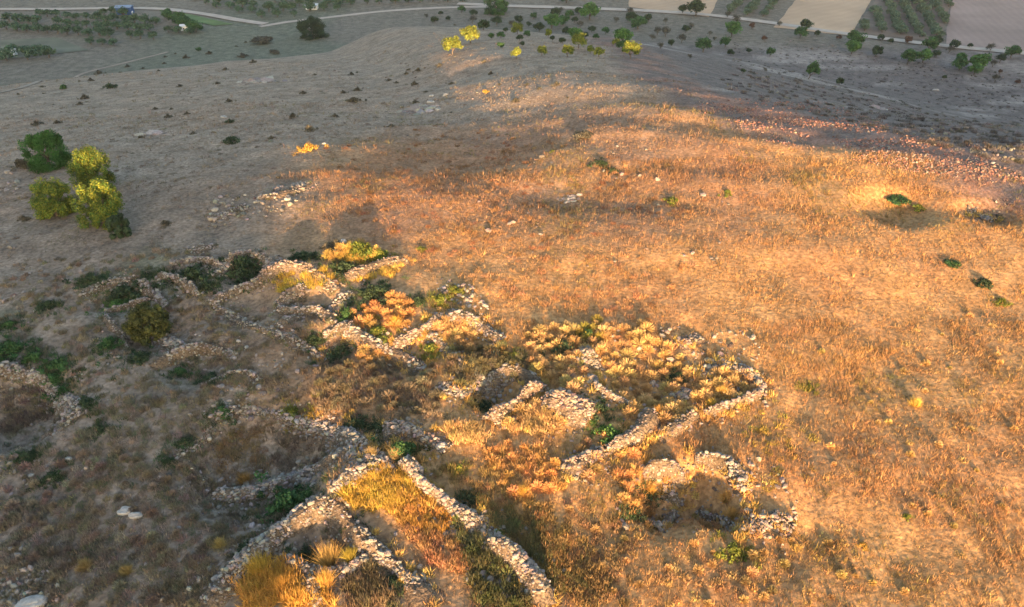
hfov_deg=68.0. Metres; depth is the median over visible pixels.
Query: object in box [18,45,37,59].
olive tree
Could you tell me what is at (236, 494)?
stone wall
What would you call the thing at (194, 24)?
olive tree
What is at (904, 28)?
olive tree
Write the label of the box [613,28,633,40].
tree
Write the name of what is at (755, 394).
stone wall
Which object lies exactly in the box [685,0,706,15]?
tree
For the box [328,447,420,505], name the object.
stone wall
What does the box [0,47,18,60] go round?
olive tree
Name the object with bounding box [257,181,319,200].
stone wall
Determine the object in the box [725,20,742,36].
tree
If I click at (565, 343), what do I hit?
weed bush
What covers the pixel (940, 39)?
tree
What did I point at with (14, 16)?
olive tree
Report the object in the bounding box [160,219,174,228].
shrub
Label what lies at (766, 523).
rubble heap
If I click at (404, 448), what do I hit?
weed bush
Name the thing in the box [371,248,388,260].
weed bush
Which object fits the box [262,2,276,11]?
olive tree
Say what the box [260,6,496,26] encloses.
path
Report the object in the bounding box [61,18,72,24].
olive tree
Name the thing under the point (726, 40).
tree
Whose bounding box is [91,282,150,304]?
weed bush
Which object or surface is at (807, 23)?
tree
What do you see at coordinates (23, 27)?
olive tree
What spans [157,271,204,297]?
stone wall
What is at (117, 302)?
weed bush
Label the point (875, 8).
olive tree
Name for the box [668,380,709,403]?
rubble heap
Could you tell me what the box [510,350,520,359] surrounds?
weed bush
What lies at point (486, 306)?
scattered stones
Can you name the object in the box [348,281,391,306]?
weed bush
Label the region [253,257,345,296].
stone wall
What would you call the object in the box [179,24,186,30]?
hut
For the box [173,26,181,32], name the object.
olive tree
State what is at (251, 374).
stone wall
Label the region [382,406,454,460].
stone wall
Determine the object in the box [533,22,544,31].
tree
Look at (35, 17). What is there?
olive tree
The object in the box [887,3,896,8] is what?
olive tree
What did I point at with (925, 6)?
olive tree
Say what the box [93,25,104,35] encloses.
olive tree
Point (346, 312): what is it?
weed bush
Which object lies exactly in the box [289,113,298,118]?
shrub
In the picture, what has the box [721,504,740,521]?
grass tuft
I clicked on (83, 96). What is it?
shrub
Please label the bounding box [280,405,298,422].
weed bush
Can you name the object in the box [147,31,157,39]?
olive tree
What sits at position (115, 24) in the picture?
olive tree
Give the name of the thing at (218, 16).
road
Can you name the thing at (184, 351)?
stone wall
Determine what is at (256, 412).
stone wall
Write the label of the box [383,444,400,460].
grass tuft
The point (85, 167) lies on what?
bush
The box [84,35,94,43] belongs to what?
olive tree
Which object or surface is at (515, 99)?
shrub
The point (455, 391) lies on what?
rubble heap
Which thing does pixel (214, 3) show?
olive tree
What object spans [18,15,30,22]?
olive tree
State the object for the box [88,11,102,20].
olive tree
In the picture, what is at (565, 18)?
tree
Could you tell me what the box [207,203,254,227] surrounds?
stone wall
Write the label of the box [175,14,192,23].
olive tree
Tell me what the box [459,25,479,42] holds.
tree
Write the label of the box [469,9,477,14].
tree
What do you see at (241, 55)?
shrub
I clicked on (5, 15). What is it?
olive tree
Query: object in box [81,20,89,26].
olive tree
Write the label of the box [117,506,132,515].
boulder
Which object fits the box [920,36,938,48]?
tree
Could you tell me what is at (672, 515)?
stone wall
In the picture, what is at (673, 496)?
stone wall
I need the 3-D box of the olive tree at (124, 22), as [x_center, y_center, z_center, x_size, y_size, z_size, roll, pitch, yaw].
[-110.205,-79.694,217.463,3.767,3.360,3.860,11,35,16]
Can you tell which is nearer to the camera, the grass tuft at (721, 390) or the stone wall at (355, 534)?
the stone wall at (355, 534)
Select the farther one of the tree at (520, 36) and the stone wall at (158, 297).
the tree at (520, 36)
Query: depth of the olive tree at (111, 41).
202.90 m
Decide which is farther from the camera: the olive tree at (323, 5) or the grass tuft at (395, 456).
the olive tree at (323, 5)
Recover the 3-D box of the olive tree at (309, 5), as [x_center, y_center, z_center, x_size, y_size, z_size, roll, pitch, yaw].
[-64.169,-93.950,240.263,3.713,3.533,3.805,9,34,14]
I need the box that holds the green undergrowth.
[0,241,819,606]
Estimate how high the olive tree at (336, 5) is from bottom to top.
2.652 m
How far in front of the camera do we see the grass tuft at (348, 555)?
25.49 m
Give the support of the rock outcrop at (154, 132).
on the ground at (362, 36)
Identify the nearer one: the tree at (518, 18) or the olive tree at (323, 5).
the tree at (518, 18)
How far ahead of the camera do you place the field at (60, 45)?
204.85 m
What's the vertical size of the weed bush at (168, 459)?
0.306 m
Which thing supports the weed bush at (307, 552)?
on the ground at (362, 36)
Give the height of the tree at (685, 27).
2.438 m
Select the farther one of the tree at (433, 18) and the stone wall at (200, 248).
the tree at (433, 18)
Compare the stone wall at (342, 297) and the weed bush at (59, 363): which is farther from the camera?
the stone wall at (342, 297)
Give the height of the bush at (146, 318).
1.936 m
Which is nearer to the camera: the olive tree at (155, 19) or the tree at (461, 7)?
the olive tree at (155, 19)
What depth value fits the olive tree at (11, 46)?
194.90 m
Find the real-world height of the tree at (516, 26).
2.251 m
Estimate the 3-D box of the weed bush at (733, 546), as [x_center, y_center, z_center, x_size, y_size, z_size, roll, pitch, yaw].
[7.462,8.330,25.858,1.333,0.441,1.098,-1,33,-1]
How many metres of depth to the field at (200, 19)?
228.17 m
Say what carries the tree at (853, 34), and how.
on the ground at (362, 36)
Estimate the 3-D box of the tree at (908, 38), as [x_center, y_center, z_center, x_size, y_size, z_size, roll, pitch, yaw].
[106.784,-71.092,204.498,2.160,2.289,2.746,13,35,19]
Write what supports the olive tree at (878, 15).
on the ground at (362, 36)
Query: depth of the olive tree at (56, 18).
220.86 m
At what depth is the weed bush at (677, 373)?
33.32 m
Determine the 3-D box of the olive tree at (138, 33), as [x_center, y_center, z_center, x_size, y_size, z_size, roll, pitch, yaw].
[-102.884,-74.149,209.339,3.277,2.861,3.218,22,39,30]
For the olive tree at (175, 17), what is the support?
on the ground at (362, 36)
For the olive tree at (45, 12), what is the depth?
230.25 m
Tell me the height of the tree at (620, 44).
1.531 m
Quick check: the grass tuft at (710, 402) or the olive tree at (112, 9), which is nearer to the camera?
the grass tuft at (710, 402)
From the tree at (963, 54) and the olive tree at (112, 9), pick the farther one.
the olive tree at (112, 9)
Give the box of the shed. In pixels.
[114,5,134,14]
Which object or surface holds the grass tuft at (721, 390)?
on the ground at (362, 36)
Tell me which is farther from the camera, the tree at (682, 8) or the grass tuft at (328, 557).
the tree at (682, 8)
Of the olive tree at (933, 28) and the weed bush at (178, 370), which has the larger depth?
the olive tree at (933, 28)
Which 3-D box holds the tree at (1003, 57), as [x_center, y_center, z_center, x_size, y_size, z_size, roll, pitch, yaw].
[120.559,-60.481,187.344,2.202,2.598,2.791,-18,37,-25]
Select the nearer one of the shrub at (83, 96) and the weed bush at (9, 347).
the weed bush at (9, 347)
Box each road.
[0,7,267,24]
[457,2,1023,53]
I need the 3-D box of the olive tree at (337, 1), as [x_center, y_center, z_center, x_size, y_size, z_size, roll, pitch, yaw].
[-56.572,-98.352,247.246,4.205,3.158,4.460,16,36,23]
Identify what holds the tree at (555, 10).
on the ground at (362, 36)
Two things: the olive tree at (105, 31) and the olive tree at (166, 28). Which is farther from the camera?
the olive tree at (166, 28)
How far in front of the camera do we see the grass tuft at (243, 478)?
29.34 m
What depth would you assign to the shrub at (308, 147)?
55.88 m
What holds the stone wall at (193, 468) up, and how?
on the ground at (362, 36)
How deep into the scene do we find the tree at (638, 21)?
215.66 m
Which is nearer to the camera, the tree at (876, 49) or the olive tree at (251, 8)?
the tree at (876, 49)
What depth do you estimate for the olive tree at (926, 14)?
227.59 m
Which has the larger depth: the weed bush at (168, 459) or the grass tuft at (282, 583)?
the weed bush at (168, 459)
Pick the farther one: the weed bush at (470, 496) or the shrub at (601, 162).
the shrub at (601, 162)
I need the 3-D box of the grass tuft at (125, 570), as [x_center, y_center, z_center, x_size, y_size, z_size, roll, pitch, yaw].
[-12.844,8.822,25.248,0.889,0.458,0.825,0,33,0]
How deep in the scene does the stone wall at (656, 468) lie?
28.76 m
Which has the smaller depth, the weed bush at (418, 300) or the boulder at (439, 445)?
the boulder at (439, 445)
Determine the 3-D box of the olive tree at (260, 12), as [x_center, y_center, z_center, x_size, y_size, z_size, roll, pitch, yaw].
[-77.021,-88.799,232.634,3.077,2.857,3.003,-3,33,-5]
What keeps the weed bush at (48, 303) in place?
on the ground at (362, 36)
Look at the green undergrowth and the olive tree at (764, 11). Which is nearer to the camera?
the green undergrowth
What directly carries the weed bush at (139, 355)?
on the ground at (362, 36)
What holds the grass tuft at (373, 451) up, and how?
on the ground at (362, 36)
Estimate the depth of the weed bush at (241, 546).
25.85 m
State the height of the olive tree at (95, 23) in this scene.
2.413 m
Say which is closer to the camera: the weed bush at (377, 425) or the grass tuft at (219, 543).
the grass tuft at (219, 543)
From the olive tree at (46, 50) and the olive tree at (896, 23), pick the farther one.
the olive tree at (896, 23)
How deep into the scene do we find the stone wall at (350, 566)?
25.25 m
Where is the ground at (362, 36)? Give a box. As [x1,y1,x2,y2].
[0,0,1023,606]
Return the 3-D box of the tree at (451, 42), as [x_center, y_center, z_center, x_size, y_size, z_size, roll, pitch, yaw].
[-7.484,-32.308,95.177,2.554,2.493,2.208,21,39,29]
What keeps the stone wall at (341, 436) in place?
on the ground at (362, 36)
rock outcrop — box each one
[134,130,169,136]
[236,76,286,82]
[396,103,440,114]
[556,193,582,203]
[868,105,889,110]
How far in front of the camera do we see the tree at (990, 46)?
196.30 m
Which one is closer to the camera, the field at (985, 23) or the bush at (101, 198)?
the bush at (101, 198)
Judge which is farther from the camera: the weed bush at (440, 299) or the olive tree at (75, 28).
the olive tree at (75, 28)
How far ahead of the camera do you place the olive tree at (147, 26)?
216.12 m
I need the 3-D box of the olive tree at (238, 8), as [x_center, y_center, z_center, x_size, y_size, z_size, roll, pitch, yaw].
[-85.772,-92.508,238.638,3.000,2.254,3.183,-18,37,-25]
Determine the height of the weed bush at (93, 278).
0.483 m
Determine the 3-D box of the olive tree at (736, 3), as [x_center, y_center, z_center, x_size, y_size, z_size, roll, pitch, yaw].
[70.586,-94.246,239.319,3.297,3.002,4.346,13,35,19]
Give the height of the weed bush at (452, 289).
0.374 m
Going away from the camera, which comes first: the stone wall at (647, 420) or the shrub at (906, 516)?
the shrub at (906, 516)
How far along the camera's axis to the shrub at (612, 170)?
50.14 m
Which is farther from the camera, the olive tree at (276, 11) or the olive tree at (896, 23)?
the olive tree at (276, 11)
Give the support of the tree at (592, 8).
on the ground at (362, 36)
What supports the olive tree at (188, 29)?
on the ground at (362, 36)
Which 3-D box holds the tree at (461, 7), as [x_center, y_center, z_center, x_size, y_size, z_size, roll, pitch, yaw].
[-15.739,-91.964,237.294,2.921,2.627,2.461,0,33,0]
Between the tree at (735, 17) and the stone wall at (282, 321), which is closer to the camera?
the stone wall at (282, 321)
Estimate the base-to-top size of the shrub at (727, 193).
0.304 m
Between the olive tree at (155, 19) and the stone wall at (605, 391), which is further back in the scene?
the olive tree at (155, 19)
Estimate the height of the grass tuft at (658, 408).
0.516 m
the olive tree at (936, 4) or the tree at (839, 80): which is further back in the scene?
the olive tree at (936, 4)
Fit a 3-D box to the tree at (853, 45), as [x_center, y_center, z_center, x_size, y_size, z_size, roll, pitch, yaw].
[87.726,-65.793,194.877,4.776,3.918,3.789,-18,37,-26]
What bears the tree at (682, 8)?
on the ground at (362, 36)
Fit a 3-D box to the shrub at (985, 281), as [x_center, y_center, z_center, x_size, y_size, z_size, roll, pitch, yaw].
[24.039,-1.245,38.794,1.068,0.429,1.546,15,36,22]
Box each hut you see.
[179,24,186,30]
[304,3,317,9]
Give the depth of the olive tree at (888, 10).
232.58 m
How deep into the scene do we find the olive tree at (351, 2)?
247.13 m
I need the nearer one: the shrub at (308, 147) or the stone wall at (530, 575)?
the stone wall at (530, 575)
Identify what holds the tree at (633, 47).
on the ground at (362, 36)
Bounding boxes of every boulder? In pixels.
[15,594,47,606]
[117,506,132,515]
[128,512,142,518]
[436,442,446,449]
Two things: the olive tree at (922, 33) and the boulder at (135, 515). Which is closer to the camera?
the boulder at (135, 515)
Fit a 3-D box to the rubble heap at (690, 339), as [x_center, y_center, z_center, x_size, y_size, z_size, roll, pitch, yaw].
[8.035,1.558,35.059,1.515,0.349,2.854,-23,39,-31]
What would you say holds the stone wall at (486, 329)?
on the ground at (362, 36)
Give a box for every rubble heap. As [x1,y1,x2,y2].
[430,371,471,406]
[531,382,621,446]
[558,345,606,369]
[664,327,708,358]
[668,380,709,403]
[744,492,797,574]
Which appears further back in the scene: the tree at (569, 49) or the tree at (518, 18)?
the tree at (518, 18)
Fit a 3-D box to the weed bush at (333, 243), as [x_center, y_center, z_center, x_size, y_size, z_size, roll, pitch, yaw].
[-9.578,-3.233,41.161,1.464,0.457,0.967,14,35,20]
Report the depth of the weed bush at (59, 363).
33.83 m
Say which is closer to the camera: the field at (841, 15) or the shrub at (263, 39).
the shrub at (263, 39)
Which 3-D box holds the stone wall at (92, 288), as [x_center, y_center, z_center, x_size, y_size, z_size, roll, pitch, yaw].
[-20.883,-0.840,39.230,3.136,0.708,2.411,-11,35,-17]
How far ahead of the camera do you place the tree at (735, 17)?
222.12 m
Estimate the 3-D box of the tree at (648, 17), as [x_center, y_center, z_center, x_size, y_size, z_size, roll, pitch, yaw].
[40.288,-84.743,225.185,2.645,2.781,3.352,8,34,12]
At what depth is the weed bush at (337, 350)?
34.75 m
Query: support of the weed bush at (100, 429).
on the ground at (362, 36)
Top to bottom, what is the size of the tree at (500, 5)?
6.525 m
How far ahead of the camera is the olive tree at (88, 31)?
212.02 m
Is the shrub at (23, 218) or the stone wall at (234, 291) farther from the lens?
the shrub at (23, 218)
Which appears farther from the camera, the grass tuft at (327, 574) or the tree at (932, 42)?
the tree at (932, 42)
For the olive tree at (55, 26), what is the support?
on the ground at (362, 36)
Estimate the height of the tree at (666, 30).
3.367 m
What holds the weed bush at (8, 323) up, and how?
on the ground at (362, 36)
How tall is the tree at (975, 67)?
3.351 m
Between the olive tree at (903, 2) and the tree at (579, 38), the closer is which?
the tree at (579, 38)
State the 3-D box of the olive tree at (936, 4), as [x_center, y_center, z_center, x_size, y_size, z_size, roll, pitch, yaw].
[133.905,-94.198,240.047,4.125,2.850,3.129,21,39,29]
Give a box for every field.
[0,37,87,58]
[184,13,230,25]
[629,0,716,16]
[774,0,870,34]
[856,0,949,39]
[946,0,1023,54]
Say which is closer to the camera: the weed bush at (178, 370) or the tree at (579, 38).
the weed bush at (178, 370)
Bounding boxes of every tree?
[0,12,13,21]
[0,20,9,29]
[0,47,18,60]
[1,43,19,50]
[8,21,22,30]
[11,13,23,21]
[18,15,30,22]
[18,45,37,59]
[20,23,30,31]
[28,14,41,22]
[29,22,41,32]
[31,44,44,51]
[34,9,41,15]
[38,45,56,57]
[40,24,51,32]
[41,9,51,16]
[50,9,59,15]
[51,23,61,33]
[52,16,62,24]
[58,23,70,34]
[61,11,70,17]
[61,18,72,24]
[70,12,79,17]
[71,24,82,34]
[80,12,89,19]
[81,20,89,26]
[81,27,92,34]
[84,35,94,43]
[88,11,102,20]
[91,20,101,26]
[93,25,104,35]
[96,38,106,44]
[97,8,107,13]
[98,27,114,36]
[99,19,110,26]
[100,14,108,19]
[107,12,119,20]
[107,38,117,45]
[108,5,117,12]
[109,20,121,29]
[118,6,128,14]
[119,19,133,29]
[126,13,140,22]
[126,30,132,37]
[132,22,144,28]
[132,29,144,38]
[138,13,148,22]
[142,22,153,30]
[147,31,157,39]
[148,16,160,23]
[161,8,171,15]
[163,11,170,17]
[163,25,172,32]
[171,12,188,23]
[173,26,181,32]
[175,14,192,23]
[183,27,194,33]
[188,20,203,31]
[212,1,220,7]
[225,0,234,7]
[234,5,243,11]
[235,0,247,6]
[247,5,256,10]
[248,0,257,6]
[256,9,265,17]
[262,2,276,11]
[271,7,281,16]
[278,1,287,11]
[286,2,296,9]
[295,0,303,5]
[303,1,315,9]
[318,1,327,9]
[331,0,342,3]
[333,3,340,10]
[343,0,354,4]
[430,16,438,21]
[441,35,463,53]
[457,5,465,12]
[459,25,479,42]
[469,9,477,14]
[477,19,489,29]
[490,15,501,24]
[496,31,505,36]
[510,47,520,58]
[511,21,522,33]
[514,15,522,22]
[516,34,523,40]
[523,30,530,35]
[530,12,536,18]
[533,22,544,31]
[537,45,547,54]
[543,13,562,28]
[545,29,551,35]
[550,7,560,14]
[559,15,569,24]
[561,26,568,33]
[562,44,574,56]
[564,10,573,15]
[567,27,582,36]
[571,32,586,47]
[578,1,600,19]
[587,45,594,53]
[588,25,595,32]
[593,47,604,56]
[601,26,609,33]
[612,38,619,43]
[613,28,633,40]
[615,39,625,47]
[621,40,641,58]
[626,11,638,20]
[629,16,647,28]
[644,14,651,21]
[653,26,660,34]
[661,26,671,36]
[676,34,686,42]
[678,4,686,12]
[681,25,690,32]
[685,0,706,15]
[695,36,712,51]
[719,35,731,44]
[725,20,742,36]
[727,6,734,11]
[727,49,734,54]
[732,0,740,6]
[732,14,741,21]
[743,4,757,9]
[743,9,752,14]
[759,9,768,15]
[766,47,775,54]
[794,26,808,37]
[800,18,814,27]
[806,60,820,78]
[836,77,844,84]
[845,39,861,53]
[847,28,867,42]
[859,18,869,23]
[861,23,869,30]
[870,6,883,12]
[872,45,883,54]
[873,13,884,17]
[877,34,884,40]
[879,25,887,31]
[885,0,898,6]
[886,8,895,13]
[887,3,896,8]
[890,11,900,15]
[890,13,900,20]
[891,21,905,27]
[893,24,909,33]
[897,0,910,5]
[900,48,917,64]
[903,7,913,12]
[905,36,912,42]
[909,19,921,24]
[912,0,926,3]
[914,23,924,28]
[915,30,926,36]
[917,48,933,62]
[918,4,931,10]
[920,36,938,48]
[921,11,934,17]
[928,22,938,27]
[928,26,941,31]
[930,1,941,7]
[931,28,945,36]
[931,34,943,42]
[932,49,941,56]
[938,11,949,17]
[941,16,949,22]
[944,0,954,6]
[949,39,961,47]
[951,55,968,69]
[956,52,967,57]
[966,62,983,74]
[969,52,992,66]
[985,43,996,49]
[992,74,1001,82]
[995,54,1006,62]
[1004,45,1021,57]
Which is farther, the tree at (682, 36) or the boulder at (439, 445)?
the tree at (682, 36)
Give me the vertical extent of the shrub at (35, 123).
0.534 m
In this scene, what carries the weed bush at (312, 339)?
on the ground at (362, 36)
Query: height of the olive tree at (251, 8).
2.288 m
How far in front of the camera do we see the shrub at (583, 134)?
55.29 m
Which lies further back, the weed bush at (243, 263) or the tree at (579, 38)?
the tree at (579, 38)
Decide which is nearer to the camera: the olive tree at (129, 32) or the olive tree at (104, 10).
the olive tree at (129, 32)
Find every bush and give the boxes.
[0,320,25,337]
[0,339,42,370]
[15,449,36,466]
[17,129,73,173]
[21,351,56,373]
[25,469,61,491]
[28,176,78,220]
[29,300,57,311]
[36,355,70,380]
[39,372,64,386]
[40,384,73,402]
[62,275,111,289]
[65,144,116,189]
[70,177,124,229]
[72,395,100,414]
[87,422,106,441]
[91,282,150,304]
[91,336,124,367]
[103,296,128,312]
[105,212,131,239]
[121,271,157,289]
[121,301,173,346]
[126,345,154,365]
[159,262,219,287]
[160,455,177,468]
[174,434,194,452]
[175,364,192,375]
[194,371,217,384]
[197,281,220,293]
[214,404,250,419]
[224,253,262,293]
[237,542,248,551]
[253,470,305,524]
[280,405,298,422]
[287,250,317,260]
[292,484,314,506]
[296,15,329,40]
[299,546,318,562]
[303,411,313,418]
[306,334,323,352]
[323,239,341,248]
[323,260,355,283]
[325,343,349,363]
[337,306,360,321]
[343,414,366,433]
[345,240,372,260]
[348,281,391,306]
[362,313,377,325]
[363,325,391,348]
[364,419,382,434]
[368,435,415,462]
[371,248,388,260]
[385,575,401,594]
[410,295,424,305]
[411,342,439,364]
[430,293,456,308]
[447,286,465,294]
[448,463,467,473]
[454,488,485,506]
[478,399,492,409]
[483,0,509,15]
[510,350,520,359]
[539,334,574,356]
[579,327,592,338]
[591,424,625,443]
[593,399,614,420]
[626,505,647,520]
[643,489,659,505]
[668,368,685,382]
[709,537,746,563]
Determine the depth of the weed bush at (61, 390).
33.12 m
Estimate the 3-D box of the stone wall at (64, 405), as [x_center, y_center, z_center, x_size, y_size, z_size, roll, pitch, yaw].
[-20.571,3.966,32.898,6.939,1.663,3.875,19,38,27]
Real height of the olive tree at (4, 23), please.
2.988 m
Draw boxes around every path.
[0,52,166,92]
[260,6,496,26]
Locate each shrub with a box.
[9,158,29,170]
[16,215,31,221]
[30,120,43,125]
[59,84,66,88]
[77,93,89,99]
[103,83,117,88]
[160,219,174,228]
[221,135,240,144]
[237,52,248,57]
[249,35,272,43]
[270,49,279,53]
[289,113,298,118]
[291,141,328,155]
[304,125,317,131]
[345,97,366,102]
[415,246,425,252]
[509,97,519,102]
[573,130,593,141]
[586,157,613,168]
[605,167,618,175]
[663,196,677,206]
[717,189,731,197]
[855,538,867,550]
[886,194,912,205]
[902,513,914,521]
[910,204,926,211]
[944,258,961,267]
[970,277,993,289]
[987,297,1013,306]
[989,212,1005,221]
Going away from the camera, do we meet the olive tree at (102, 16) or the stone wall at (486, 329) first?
the stone wall at (486, 329)
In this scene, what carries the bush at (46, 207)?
on the ground at (362, 36)
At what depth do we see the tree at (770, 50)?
191.65 m
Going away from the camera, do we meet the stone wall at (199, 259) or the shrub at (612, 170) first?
the stone wall at (199, 259)
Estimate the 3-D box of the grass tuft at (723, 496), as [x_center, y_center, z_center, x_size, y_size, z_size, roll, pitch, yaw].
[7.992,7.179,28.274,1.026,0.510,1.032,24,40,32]
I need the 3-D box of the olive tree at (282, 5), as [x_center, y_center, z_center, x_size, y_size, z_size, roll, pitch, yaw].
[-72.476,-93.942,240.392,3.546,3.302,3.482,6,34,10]
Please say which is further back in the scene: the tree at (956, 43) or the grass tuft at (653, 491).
the tree at (956, 43)
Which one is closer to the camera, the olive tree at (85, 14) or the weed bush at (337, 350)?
the weed bush at (337, 350)
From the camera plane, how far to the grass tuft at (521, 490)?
27.66 m
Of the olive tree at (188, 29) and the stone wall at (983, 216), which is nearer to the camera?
the stone wall at (983, 216)
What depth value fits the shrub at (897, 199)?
46.18 m
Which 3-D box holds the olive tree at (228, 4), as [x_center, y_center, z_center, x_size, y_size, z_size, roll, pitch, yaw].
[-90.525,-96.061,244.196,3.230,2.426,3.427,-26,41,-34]
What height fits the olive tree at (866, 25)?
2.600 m
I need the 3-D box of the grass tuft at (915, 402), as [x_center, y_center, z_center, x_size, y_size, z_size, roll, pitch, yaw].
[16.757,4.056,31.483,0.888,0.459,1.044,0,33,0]
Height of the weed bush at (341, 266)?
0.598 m
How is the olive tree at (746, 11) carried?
on the ground at (362, 36)
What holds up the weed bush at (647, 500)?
on the ground at (362, 36)
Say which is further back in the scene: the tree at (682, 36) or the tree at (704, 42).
the tree at (682, 36)
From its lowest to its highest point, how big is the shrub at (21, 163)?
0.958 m
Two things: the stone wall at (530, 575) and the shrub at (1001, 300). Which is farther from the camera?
the shrub at (1001, 300)
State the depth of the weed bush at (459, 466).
28.76 m
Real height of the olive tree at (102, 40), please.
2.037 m
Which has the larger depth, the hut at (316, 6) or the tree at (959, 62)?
the hut at (316, 6)
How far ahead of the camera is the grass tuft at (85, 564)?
25.45 m
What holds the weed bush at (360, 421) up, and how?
on the ground at (362, 36)
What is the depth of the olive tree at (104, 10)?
234.14 m
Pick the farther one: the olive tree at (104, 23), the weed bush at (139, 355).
the olive tree at (104, 23)
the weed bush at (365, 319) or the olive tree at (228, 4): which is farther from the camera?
the olive tree at (228, 4)
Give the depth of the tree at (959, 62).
181.11 m
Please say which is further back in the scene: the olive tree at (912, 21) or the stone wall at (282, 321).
the olive tree at (912, 21)
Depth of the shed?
234.48 m
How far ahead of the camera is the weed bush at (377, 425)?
30.30 m
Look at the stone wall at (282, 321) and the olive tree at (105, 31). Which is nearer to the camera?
the stone wall at (282, 321)
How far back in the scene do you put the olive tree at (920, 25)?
214.18 m
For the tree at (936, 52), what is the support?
on the ground at (362, 36)
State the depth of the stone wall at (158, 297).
38.77 m
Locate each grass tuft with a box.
[75,556,93,573]
[115,561,135,577]
[209,535,227,551]
[234,471,255,485]
[241,548,274,578]
[267,572,291,598]
[307,536,343,568]
[310,566,337,589]
[338,544,362,562]
[363,446,382,460]
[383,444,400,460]
[387,314,401,326]
[514,483,530,499]
[643,485,660,498]
[649,404,665,413]
[704,397,718,406]
[709,384,728,397]
[717,486,731,506]
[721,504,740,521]
[907,396,922,408]
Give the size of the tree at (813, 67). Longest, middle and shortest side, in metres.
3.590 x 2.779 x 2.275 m
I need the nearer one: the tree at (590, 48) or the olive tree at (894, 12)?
the tree at (590, 48)
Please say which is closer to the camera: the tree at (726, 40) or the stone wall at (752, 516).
the stone wall at (752, 516)
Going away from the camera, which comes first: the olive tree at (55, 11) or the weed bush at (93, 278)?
the weed bush at (93, 278)
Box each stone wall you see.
[0,352,118,446]
[77,269,137,299]
[83,296,140,349]
[104,297,150,314]
[134,276,173,308]
[147,324,196,355]
[149,335,248,375]
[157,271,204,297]
[161,251,227,277]
[172,424,220,463]
[177,455,210,487]
[183,239,214,255]
[184,488,328,606]
[200,369,264,385]
[203,301,331,361]
[206,278,264,305]
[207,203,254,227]
[207,261,230,279]
[210,395,282,432]
[210,444,357,514]
[222,248,281,273]
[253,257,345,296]
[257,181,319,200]
[265,313,307,331]
[268,304,341,329]
[273,277,314,306]
[275,401,395,475]
[284,550,374,587]
[299,574,331,606]
[315,289,354,309]
[315,493,445,606]
[322,320,346,342]
[326,314,427,373]
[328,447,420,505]
[342,253,409,285]
[381,454,565,606]
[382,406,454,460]
[391,309,443,355]
[423,330,474,374]
[443,303,511,345]
[450,380,548,429]
[462,354,547,405]
[547,436,622,488]
[583,373,634,408]
[599,407,663,459]
[640,454,691,499]
[650,506,682,532]
[652,409,707,443]
[661,480,686,508]
[690,353,774,390]
[690,505,744,532]
[694,446,761,503]
[703,387,771,423]
[732,505,768,540]
[967,199,1005,222]
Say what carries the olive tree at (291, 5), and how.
on the ground at (362, 36)
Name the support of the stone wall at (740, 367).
on the ground at (362, 36)
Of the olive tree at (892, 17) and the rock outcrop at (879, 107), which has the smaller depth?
the rock outcrop at (879, 107)
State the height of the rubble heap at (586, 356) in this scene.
0.893 m
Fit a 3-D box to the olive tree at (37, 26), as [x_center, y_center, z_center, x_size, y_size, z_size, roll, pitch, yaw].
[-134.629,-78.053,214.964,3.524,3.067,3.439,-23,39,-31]
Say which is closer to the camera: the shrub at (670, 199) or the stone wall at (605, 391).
the stone wall at (605, 391)
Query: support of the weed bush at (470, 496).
on the ground at (362, 36)
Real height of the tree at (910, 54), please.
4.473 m
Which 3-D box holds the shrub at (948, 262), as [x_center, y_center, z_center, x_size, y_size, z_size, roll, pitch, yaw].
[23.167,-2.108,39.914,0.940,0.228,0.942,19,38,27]
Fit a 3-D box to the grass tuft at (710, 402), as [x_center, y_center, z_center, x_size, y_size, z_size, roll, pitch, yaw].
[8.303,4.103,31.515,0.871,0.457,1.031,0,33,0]
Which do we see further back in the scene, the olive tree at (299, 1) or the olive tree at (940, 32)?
the olive tree at (299, 1)
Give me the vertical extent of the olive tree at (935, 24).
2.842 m
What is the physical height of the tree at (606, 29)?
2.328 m
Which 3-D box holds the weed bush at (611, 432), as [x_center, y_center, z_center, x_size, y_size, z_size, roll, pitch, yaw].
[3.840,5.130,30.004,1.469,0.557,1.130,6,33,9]
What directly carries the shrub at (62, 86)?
on the ground at (362, 36)
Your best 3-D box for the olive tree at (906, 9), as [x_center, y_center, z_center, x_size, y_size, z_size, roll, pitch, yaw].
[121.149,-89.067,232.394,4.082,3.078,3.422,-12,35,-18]
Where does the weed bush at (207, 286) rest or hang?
on the ground at (362, 36)
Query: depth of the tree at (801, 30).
207.33 m
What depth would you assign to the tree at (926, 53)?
186.63 m
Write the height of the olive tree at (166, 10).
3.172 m
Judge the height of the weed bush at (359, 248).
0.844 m
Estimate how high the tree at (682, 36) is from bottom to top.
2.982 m
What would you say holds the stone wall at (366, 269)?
on the ground at (362, 36)
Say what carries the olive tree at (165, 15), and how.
on the ground at (362, 36)
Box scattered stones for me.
[0,38,1023,606]
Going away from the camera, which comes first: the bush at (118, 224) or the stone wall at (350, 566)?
the stone wall at (350, 566)
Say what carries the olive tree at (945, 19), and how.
on the ground at (362, 36)
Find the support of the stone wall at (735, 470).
on the ground at (362, 36)
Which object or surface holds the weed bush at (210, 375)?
on the ground at (362, 36)
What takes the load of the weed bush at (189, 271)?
on the ground at (362, 36)
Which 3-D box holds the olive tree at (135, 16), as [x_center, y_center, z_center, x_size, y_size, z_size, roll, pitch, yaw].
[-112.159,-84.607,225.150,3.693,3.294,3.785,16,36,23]
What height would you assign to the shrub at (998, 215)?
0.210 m
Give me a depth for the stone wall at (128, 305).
38.12 m
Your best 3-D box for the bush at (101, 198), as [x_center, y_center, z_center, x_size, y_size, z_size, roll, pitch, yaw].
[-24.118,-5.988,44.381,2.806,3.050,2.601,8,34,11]

